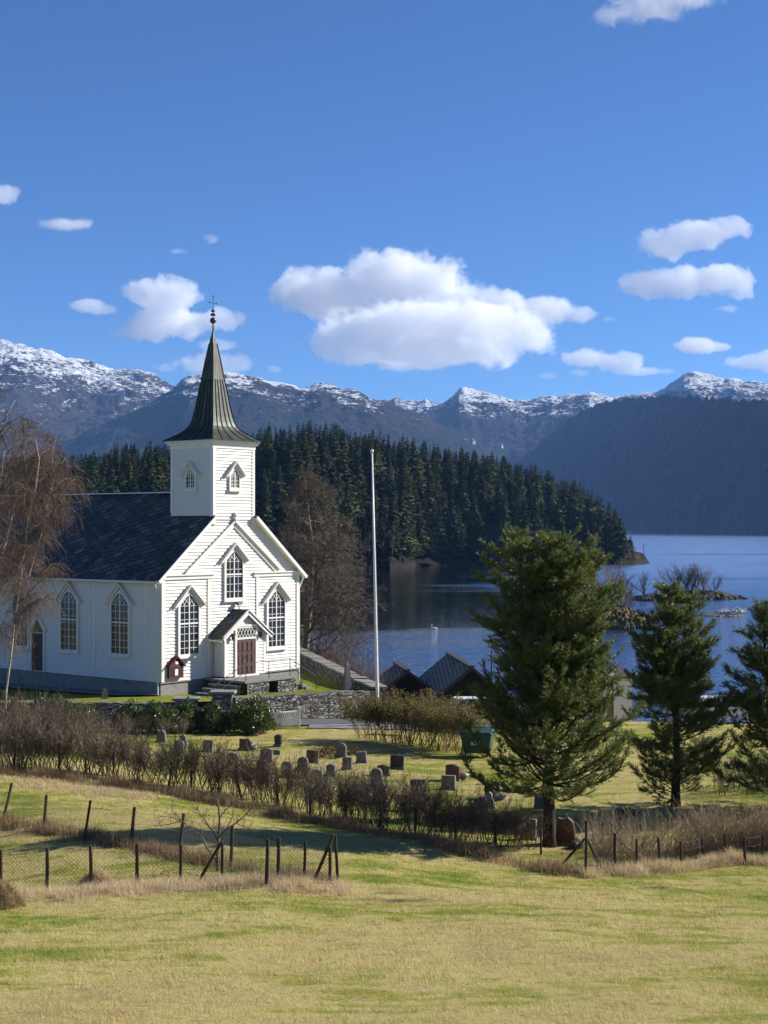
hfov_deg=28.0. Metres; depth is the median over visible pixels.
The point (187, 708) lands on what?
rhododendron
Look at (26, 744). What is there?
bare shrub
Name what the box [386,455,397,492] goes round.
spruce tree
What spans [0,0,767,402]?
sky
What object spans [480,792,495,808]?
gravestone
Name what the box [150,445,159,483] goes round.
spruce tree
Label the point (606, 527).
spruce tree
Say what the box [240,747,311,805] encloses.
bare shrub
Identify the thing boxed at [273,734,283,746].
gravestone
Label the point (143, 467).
spruce tree
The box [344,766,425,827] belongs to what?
bare shrub
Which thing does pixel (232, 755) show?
gravestone
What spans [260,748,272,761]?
gravestone
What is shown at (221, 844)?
wire fence
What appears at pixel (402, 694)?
door
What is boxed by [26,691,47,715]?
rhododendron
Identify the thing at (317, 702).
stone wall
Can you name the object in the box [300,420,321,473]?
spruce tree
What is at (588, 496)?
spruce tree
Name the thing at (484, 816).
bare shrub
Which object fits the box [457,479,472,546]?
spruce tree
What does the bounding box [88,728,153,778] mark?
bare shrub
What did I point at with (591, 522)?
spruce tree
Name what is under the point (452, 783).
gravestone
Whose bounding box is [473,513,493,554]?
spruce tree
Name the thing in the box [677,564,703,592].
bare bush
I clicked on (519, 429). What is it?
mountain
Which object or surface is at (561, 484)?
spruce tree
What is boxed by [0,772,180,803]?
dry grass
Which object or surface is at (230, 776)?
bare shrub
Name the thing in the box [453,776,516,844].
bare shrub
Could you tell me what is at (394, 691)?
hedge shrub
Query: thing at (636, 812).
gravestone
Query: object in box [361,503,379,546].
spruce tree
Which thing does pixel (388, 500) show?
spruce tree
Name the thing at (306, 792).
bare shrub
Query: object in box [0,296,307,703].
church
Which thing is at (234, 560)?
window
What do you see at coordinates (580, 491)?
spruce tree
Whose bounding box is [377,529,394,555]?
bare tree
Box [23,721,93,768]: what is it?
bare shrub
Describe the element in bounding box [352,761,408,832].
bare shrub
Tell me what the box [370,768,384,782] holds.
gravestone
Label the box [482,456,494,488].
spruce tree
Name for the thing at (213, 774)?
bare shrub
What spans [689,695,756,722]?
parked car
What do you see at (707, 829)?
undergrowth
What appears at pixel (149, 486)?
spruce tree
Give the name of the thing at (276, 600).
window
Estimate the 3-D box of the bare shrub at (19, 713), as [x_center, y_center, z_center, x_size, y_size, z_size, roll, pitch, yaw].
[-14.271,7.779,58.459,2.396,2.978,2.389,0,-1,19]
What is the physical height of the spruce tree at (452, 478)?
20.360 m
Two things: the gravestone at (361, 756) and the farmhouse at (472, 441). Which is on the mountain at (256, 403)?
the farmhouse at (472, 441)
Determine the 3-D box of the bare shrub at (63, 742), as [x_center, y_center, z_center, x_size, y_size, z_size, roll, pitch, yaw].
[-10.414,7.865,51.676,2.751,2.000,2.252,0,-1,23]
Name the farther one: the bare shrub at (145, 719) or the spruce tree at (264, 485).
the spruce tree at (264, 485)
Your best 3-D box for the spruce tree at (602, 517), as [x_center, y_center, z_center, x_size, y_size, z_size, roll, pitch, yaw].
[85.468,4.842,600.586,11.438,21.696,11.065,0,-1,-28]
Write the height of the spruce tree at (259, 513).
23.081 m
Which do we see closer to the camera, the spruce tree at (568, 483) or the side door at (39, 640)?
the side door at (39, 640)
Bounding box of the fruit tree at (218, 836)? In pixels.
[151,791,264,871]
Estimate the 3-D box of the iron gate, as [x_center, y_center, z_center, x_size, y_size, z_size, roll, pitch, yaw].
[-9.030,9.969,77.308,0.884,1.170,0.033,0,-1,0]
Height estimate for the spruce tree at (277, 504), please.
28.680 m
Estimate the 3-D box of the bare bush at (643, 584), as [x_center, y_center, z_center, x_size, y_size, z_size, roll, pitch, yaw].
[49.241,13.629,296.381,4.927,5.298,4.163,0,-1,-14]
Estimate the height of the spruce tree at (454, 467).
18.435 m
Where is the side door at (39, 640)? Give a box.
[29,616,46,671]
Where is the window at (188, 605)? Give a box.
[173,585,206,658]
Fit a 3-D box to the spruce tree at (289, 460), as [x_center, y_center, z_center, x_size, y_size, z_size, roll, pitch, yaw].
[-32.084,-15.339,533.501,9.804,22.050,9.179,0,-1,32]
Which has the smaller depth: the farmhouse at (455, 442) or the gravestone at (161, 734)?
the gravestone at (161, 734)
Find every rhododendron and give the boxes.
[0,697,37,721]
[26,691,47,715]
[41,693,95,734]
[83,702,103,733]
[110,698,146,731]
[136,699,182,732]
[165,696,210,731]
[191,699,233,733]
[226,693,279,734]
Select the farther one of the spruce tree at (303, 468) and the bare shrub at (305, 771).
the spruce tree at (303, 468)
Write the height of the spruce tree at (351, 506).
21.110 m
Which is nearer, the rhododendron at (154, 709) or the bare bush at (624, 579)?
the rhododendron at (154, 709)
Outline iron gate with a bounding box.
[197,700,211,708]
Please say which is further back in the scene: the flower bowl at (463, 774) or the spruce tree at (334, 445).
the spruce tree at (334, 445)
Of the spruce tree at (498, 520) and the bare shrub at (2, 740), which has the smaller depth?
the bare shrub at (2, 740)
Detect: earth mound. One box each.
[0,879,20,909]
[81,873,105,887]
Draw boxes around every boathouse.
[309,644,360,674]
[374,662,432,701]
[418,652,504,704]
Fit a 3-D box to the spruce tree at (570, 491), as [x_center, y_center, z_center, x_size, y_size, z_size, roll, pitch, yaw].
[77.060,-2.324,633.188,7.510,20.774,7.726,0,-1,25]
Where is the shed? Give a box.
[576,666,631,721]
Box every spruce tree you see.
[82,469,90,493]
[86,451,102,492]
[87,464,98,492]
[88,483,94,493]
[90,475,96,492]
[96,474,107,491]
[99,454,109,487]
[104,448,118,492]
[104,467,119,492]
[117,471,127,492]
[118,449,133,492]
[125,444,139,486]
[130,462,138,492]
[131,459,143,491]
[132,469,139,492]
[138,451,149,491]
[139,451,162,491]
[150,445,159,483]
[154,451,169,491]
[156,447,170,481]
[162,461,170,488]
[256,430,280,489]
[256,440,271,480]
[257,467,271,499]
[257,468,276,509]
[258,479,273,512]
[258,487,275,534]
[259,470,275,526]
[260,485,277,537]
[269,453,279,494]
[269,492,278,531]
[271,466,291,534]
[273,500,300,559]
[276,442,288,483]
[277,469,286,498]
[282,438,296,490]
[282,444,309,505]
[284,463,293,502]
[287,498,314,560]
[288,466,306,523]
[297,428,313,471]
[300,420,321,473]
[300,455,308,492]
[303,442,315,491]
[303,474,322,522]
[304,459,337,521]
[308,508,319,540]
[314,480,344,555]
[314,512,331,554]
[317,441,330,484]
[318,447,335,479]
[319,452,328,481]
[323,494,339,561]
[327,421,341,470]
[327,463,343,504]
[331,488,350,556]
[332,472,358,536]
[333,449,364,524]
[335,433,355,480]
[339,429,354,474]
[339,483,361,550]
[343,515,357,554]
[345,484,359,536]
[348,486,360,541]
[349,437,355,473]
[351,462,377,515]
[353,438,364,473]
[356,490,366,530]
[358,459,366,499]
[358,515,372,556]
[361,438,398,507]
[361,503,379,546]
[362,450,392,515]
[366,490,379,528]
[366,495,383,556]
[367,479,380,517]
[376,494,387,545]
[377,493,389,540]
[378,482,405,557]
[381,465,397,509]
[383,483,401,541]
[385,489,390,515]
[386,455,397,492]
[390,443,398,489]
[394,434,416,486]
[394,454,419,511]
[394,489,417,561]
[397,456,413,509]
[397,473,415,530]
[398,474,423,538]
[404,521,415,559]
[407,445,428,499]
[407,503,422,555]
[411,457,424,506]
[413,481,421,511]
[414,503,430,556]
[418,446,426,498]
[419,443,424,466]
[420,482,439,526]
[420,499,439,555]
[422,452,433,484]
[423,472,435,507]
[429,462,441,500]
[429,503,439,554]
[430,448,437,473]
[430,469,445,519]
[430,502,450,559]
[431,446,444,493]
[436,482,450,539]
[439,448,459,500]
[444,490,462,558]
[445,475,455,503]
[446,460,458,501]
[447,484,456,513]
[452,455,461,491]
[453,504,469,556]
[455,458,470,502]
[455,488,461,517]
[456,482,471,513]
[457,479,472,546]
[464,494,481,547]
[466,454,476,492]
[467,458,482,497]
[468,487,474,527]
[468,512,489,554]
[470,493,482,528]
[473,463,487,511]
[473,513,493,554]
[480,470,495,527]
[480,481,491,526]
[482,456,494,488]
[482,463,494,492]
[484,494,496,546]
[488,452,498,489]
[491,474,509,544]
[492,506,503,548]
[493,486,512,534]
[493,496,512,558]
[496,456,510,498]
[505,465,516,502]
[508,499,535,562]
[509,493,515,517]
[510,468,527,510]
[511,464,522,500]
[524,463,533,492]
[524,478,533,506]
[528,475,547,522]
[529,487,542,553]
[530,464,542,495]
[537,512,544,547]
[539,470,546,498]
[542,470,564,520]
[544,488,560,548]
[544,516,551,552]
[551,500,570,552]
[552,475,559,507]
[557,486,563,514]
[558,479,564,495]
[559,486,569,520]
[561,480,573,500]
[562,487,584,553]
[562,495,573,533]
[567,490,586,555]
[568,483,573,499]
[577,483,584,509]
[579,521,593,555]
[581,500,594,544]
[583,498,604,547]
[584,489,591,510]
[591,517,605,556]
[593,499,598,520]
[594,493,602,515]
[594,498,606,549]
[601,503,613,550]
[603,509,618,553]
[604,516,611,553]
[609,517,631,558]
[627,538,634,551]
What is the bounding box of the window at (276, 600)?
[263,581,291,650]
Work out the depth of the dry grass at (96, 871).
32.34 m
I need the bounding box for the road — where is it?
[91,719,505,727]
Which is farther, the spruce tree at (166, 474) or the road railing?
the spruce tree at (166, 474)
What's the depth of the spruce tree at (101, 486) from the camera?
469.69 m
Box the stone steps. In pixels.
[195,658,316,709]
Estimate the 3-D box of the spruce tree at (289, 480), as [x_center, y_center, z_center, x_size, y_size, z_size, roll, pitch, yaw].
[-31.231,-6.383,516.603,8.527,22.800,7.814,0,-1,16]
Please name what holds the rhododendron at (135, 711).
on the ground at (639, 728)
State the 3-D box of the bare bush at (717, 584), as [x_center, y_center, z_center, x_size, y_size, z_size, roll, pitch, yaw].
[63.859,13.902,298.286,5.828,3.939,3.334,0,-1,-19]
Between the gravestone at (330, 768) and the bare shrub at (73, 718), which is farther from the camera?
the bare shrub at (73, 718)
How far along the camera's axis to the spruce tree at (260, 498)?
507.72 m
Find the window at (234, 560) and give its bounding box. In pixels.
[220,543,250,601]
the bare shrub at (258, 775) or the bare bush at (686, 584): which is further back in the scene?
the bare bush at (686, 584)
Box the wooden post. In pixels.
[607,673,614,721]
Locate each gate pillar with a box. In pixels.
[171,696,199,706]
[209,690,236,712]
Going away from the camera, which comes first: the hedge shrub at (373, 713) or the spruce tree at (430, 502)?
the hedge shrub at (373, 713)
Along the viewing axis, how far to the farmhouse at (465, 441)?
3798.53 m
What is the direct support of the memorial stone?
on the lawn at (86, 697)
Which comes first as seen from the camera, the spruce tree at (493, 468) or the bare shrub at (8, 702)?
the bare shrub at (8, 702)
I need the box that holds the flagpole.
[370,449,380,723]
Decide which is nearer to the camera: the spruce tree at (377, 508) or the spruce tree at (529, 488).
the spruce tree at (377, 508)
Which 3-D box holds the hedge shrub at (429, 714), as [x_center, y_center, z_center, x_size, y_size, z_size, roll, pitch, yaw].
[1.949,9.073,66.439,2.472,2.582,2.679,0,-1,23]
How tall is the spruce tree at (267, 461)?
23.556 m
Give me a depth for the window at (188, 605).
83.43 m
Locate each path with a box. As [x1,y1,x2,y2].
[0,683,161,694]
[307,722,431,728]
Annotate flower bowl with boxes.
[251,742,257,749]
[460,769,468,779]
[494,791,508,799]
[573,834,584,848]
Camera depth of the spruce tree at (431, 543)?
559.39 m
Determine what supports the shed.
on the ground at (639, 728)
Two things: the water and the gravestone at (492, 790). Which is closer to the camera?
the gravestone at (492, 790)
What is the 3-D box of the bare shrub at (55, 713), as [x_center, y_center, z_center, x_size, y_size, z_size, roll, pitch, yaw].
[-13.194,7.902,57.834,2.409,2.790,2.466,0,-1,34]
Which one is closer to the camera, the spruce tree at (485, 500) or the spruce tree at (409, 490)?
the spruce tree at (409, 490)
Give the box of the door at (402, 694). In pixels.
[394,693,419,700]
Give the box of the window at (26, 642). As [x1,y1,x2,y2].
[7,580,33,649]
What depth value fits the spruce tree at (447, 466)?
615.01 m
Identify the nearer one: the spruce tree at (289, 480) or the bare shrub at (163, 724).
the bare shrub at (163, 724)
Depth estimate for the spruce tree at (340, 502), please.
521.67 m
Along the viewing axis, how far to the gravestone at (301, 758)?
57.79 m
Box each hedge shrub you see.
[333,691,380,738]
[339,690,388,740]
[357,689,403,741]
[357,690,410,742]
[375,688,428,745]
[375,689,422,740]
[377,688,423,743]
[384,693,439,746]
[392,688,435,741]
[398,693,458,749]
[404,696,450,747]
[407,687,460,744]
[411,694,478,751]
[424,703,460,752]
[430,692,478,746]
[430,698,485,754]
[435,698,483,747]
[448,696,491,754]
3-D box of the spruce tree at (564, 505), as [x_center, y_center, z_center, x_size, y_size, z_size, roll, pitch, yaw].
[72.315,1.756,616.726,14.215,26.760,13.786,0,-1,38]
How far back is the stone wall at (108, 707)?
76.98 m
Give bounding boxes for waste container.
[459,727,493,756]
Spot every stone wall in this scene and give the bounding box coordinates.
[0,701,173,720]
[233,690,375,718]
[300,646,387,699]
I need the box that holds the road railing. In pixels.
[299,705,356,718]
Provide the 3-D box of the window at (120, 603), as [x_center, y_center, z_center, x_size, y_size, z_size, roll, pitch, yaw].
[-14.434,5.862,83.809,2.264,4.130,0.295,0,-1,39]
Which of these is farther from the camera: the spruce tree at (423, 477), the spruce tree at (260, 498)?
the spruce tree at (423, 477)
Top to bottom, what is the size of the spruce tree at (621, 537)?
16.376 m
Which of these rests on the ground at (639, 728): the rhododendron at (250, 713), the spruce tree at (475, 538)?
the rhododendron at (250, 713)
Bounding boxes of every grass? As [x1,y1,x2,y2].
[0,728,767,869]
[0,762,589,876]
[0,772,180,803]
[0,811,354,885]
[0,875,35,909]
[13,863,402,906]
[73,865,119,887]
[260,672,334,695]
[562,845,767,879]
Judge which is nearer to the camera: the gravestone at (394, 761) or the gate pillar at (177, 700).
the gravestone at (394, 761)
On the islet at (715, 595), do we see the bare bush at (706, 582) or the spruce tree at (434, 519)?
the bare bush at (706, 582)
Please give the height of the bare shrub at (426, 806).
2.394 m
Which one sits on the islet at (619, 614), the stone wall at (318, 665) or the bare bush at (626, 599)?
the bare bush at (626, 599)
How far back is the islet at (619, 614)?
214.20 m
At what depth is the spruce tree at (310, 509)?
504.18 m
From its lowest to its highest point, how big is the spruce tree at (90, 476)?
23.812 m
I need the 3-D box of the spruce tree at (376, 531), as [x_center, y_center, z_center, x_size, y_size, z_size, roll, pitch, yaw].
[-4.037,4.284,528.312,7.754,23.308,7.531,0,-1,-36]
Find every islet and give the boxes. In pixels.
[582,601,658,628]
[629,593,673,600]
[672,589,748,599]
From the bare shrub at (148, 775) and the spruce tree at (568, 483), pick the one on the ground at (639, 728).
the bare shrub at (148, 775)
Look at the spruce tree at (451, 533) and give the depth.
564.11 m
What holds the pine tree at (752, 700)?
on the ground at (639, 728)
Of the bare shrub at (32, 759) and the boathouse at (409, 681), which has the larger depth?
the boathouse at (409, 681)
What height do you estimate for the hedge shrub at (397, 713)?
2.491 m
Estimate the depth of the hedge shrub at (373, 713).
68.82 m
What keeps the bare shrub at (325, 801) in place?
on the ground at (639, 728)
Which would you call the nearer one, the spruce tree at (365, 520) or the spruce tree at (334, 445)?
the spruce tree at (365, 520)
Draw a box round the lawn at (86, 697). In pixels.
[0,668,355,701]
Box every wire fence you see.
[0,783,338,882]
[0,839,331,890]
[4,739,541,854]
[564,820,763,872]
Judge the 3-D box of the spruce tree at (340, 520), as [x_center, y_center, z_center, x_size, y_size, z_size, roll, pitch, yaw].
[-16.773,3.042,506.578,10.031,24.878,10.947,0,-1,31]
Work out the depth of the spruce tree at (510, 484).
610.39 m
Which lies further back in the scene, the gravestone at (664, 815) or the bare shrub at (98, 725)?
the bare shrub at (98, 725)
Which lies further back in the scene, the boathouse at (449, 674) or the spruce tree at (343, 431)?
the spruce tree at (343, 431)
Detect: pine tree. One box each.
[456,521,646,847]
[617,577,737,806]
[702,596,767,793]
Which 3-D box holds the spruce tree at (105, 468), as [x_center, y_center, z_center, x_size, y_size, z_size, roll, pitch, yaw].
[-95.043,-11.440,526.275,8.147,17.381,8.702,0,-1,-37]
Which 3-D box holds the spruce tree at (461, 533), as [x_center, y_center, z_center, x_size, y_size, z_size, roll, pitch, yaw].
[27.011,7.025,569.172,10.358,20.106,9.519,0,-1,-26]
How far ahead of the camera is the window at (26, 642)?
89.16 m
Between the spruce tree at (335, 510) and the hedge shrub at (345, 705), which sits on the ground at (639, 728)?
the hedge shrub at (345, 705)
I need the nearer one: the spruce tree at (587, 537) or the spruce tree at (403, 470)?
the spruce tree at (403, 470)
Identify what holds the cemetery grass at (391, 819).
on the ground at (639, 728)
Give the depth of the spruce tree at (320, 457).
536.03 m
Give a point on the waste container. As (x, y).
(486, 740)
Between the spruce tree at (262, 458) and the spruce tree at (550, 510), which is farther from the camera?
the spruce tree at (550, 510)
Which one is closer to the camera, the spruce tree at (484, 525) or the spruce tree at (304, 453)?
the spruce tree at (304, 453)
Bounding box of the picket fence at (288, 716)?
[202,706,299,731]
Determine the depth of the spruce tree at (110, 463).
517.97 m
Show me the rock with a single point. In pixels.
(722, 614)
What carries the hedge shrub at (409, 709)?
on the ground at (639, 728)
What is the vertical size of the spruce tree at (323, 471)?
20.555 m
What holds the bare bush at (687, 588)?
on the islet at (715, 595)
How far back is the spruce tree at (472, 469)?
620.97 m
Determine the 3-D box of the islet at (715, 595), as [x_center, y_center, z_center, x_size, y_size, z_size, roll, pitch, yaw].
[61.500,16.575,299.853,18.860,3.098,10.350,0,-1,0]
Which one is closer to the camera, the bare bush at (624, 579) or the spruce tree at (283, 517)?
the bare bush at (624, 579)
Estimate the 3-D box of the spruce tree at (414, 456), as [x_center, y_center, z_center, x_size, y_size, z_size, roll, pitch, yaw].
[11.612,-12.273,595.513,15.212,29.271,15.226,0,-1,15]
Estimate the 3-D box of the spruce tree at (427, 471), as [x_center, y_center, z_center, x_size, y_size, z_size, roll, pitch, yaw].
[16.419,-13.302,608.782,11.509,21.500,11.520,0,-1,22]
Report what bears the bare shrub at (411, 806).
on the ground at (639, 728)
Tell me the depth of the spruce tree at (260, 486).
523.01 m
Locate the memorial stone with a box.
[343,661,351,689]
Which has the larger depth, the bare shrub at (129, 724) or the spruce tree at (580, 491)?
the spruce tree at (580, 491)
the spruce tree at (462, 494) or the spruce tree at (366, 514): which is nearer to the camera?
the spruce tree at (366, 514)
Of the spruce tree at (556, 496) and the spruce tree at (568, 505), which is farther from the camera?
the spruce tree at (556, 496)
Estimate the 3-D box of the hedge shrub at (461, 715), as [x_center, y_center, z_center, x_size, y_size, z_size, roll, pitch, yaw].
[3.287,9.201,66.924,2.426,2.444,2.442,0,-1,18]
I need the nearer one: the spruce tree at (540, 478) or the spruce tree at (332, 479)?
the spruce tree at (332, 479)
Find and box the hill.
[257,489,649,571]
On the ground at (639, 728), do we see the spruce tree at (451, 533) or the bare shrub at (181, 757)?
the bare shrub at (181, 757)
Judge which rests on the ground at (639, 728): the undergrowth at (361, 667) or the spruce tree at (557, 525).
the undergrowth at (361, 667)
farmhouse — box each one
[453,440,458,445]
[462,439,468,444]
[470,439,475,444]
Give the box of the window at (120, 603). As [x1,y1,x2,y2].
[103,582,134,657]
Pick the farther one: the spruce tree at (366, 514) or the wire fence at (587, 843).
the spruce tree at (366, 514)
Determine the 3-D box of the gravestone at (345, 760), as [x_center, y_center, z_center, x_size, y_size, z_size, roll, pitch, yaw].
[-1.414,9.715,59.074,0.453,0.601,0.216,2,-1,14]
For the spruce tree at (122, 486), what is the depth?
498.87 m
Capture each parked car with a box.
[448,696,481,717]
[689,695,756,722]
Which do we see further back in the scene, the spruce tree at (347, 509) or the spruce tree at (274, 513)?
the spruce tree at (347, 509)
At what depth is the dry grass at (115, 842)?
37.95 m
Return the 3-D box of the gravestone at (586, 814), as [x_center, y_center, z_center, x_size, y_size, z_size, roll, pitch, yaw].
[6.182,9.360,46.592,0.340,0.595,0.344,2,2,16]
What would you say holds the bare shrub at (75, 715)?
on the ground at (639, 728)
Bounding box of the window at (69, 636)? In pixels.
[54,581,82,653]
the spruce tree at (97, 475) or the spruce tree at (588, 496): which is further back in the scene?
the spruce tree at (588, 496)
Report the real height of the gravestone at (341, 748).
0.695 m
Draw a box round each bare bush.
[591,560,623,602]
[606,565,638,602]
[616,579,641,608]
[622,588,636,608]
[629,570,648,594]
[651,564,700,592]
[662,567,685,585]
[671,562,702,589]
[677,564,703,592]
[691,565,708,588]
[693,566,715,589]
[703,575,722,590]
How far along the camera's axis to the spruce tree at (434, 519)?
566.10 m
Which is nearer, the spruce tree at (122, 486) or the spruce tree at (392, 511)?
the spruce tree at (122, 486)
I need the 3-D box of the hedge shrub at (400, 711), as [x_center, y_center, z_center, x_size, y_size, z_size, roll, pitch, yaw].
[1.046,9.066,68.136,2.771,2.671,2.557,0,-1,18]
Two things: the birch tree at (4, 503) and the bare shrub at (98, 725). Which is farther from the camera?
the birch tree at (4, 503)
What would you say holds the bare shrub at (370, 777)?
on the ground at (639, 728)
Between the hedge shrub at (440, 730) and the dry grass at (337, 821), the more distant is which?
the hedge shrub at (440, 730)
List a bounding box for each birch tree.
[0,387,45,501]
[0,417,99,712]
[0,437,51,620]
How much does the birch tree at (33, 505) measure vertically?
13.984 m
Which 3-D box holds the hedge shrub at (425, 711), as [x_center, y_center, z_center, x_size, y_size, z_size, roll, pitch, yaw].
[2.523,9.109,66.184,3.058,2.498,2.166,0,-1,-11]
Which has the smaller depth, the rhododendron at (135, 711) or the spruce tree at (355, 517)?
the rhododendron at (135, 711)
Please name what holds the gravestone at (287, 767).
on the ground at (639, 728)
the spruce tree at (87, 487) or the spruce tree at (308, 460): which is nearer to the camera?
the spruce tree at (87, 487)
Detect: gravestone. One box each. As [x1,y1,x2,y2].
[101,689,107,698]
[155,730,166,741]
[174,740,185,752]
[180,734,188,745]
[201,740,214,751]
[226,752,238,764]
[238,738,251,750]
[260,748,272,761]
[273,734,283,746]
[273,750,280,754]
[280,761,291,777]
[298,757,309,771]
[306,749,319,763]
[310,769,322,782]
[326,763,337,776]
[334,743,347,757]
[341,757,352,769]
[355,751,367,762]
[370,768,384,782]
[377,764,390,775]
[389,755,405,769]
[410,779,428,794]
[440,775,457,790]
[445,764,461,780]
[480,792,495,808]
[484,781,499,799]
[521,818,537,840]
[533,795,542,808]
[556,817,575,846]
[582,811,593,827]
[614,808,628,823]
[632,809,640,815]
[657,813,666,822]
[673,810,684,820]
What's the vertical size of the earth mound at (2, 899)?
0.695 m
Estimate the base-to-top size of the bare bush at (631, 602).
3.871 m
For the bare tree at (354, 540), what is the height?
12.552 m
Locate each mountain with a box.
[0,339,174,467]
[34,371,543,483]
[389,371,767,469]
[525,393,767,534]
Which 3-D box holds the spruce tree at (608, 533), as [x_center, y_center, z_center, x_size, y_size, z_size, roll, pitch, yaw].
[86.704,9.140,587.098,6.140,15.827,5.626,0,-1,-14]
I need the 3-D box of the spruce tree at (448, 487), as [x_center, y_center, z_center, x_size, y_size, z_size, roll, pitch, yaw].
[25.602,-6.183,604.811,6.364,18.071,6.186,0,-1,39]
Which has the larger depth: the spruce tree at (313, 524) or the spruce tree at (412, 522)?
the spruce tree at (412, 522)
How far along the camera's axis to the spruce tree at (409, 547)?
527.15 m
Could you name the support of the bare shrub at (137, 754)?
on the ground at (639, 728)
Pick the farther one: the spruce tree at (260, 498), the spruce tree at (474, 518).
the spruce tree at (474, 518)
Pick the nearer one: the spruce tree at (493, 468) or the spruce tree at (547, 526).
the spruce tree at (547, 526)
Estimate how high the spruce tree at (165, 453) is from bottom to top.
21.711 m
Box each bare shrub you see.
[0,687,18,724]
[0,688,48,751]
[0,688,57,730]
[0,690,53,769]
[0,709,15,745]
[0,710,46,767]
[0,714,53,765]
[0,724,23,764]
[2,717,63,769]
[4,689,71,755]
[7,685,53,736]
[15,721,66,767]
[23,696,88,752]
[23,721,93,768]
[27,680,86,749]
[33,718,112,771]
[35,688,83,729]
[38,726,91,771]
[49,692,101,739]
[58,720,126,773]
[61,701,100,749]
[64,695,100,722]
[69,720,133,777]
[79,706,116,745]
[84,729,153,780]
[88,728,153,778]
[88,731,135,775]
[90,705,122,742]
[103,738,170,783]
[112,709,140,738]
[118,707,148,736]
[118,734,187,782]
[136,732,198,787]
[138,712,163,735]
[149,738,208,788]
[154,716,177,735]
[162,732,232,789]
[171,715,189,735]
[181,736,232,790]
[191,735,236,793]
[199,738,257,793]
[214,752,254,796]
[226,741,293,797]
[235,749,301,802]
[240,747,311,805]
[246,757,311,806]
[260,760,320,808]
[280,755,335,812]
[293,745,355,817]
[307,755,350,818]
[309,763,381,820]
[312,749,378,822]
[334,751,407,822]
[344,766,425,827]
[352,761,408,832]
[367,776,437,832]
[382,754,449,832]
[392,765,452,836]
[413,781,459,836]
[415,772,486,839]
[435,770,496,840]
[437,773,496,839]
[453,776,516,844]
[458,790,519,845]
[485,792,537,846]
[498,797,541,850]
[501,798,552,849]
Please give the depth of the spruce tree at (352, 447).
573.62 m
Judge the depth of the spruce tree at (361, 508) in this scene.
541.23 m
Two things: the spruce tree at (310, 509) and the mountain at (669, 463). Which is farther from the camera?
the mountain at (669, 463)
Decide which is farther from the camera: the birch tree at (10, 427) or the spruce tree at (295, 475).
the spruce tree at (295, 475)
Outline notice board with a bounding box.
[166,656,185,678]
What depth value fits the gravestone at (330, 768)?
56.57 m
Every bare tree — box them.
[275,461,393,669]
[346,526,359,560]
[357,522,369,557]
[361,523,372,553]
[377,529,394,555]
[386,524,401,559]
[456,525,470,555]
[484,524,497,555]
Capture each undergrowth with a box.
[301,636,398,695]
[558,786,767,866]
[707,748,767,795]
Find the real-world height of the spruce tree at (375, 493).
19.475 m
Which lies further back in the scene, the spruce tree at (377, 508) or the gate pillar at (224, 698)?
the spruce tree at (377, 508)
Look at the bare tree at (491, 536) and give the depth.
566.80 m
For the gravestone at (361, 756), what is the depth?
61.07 m
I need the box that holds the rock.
[702,613,746,616]
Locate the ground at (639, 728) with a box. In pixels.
[0,719,767,1023]
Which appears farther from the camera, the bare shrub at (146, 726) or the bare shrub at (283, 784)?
the bare shrub at (146, 726)
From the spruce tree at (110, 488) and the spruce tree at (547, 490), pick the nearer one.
the spruce tree at (110, 488)
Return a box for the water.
[299,533,767,721]
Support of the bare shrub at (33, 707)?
on the ground at (639, 728)
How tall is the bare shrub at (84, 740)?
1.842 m

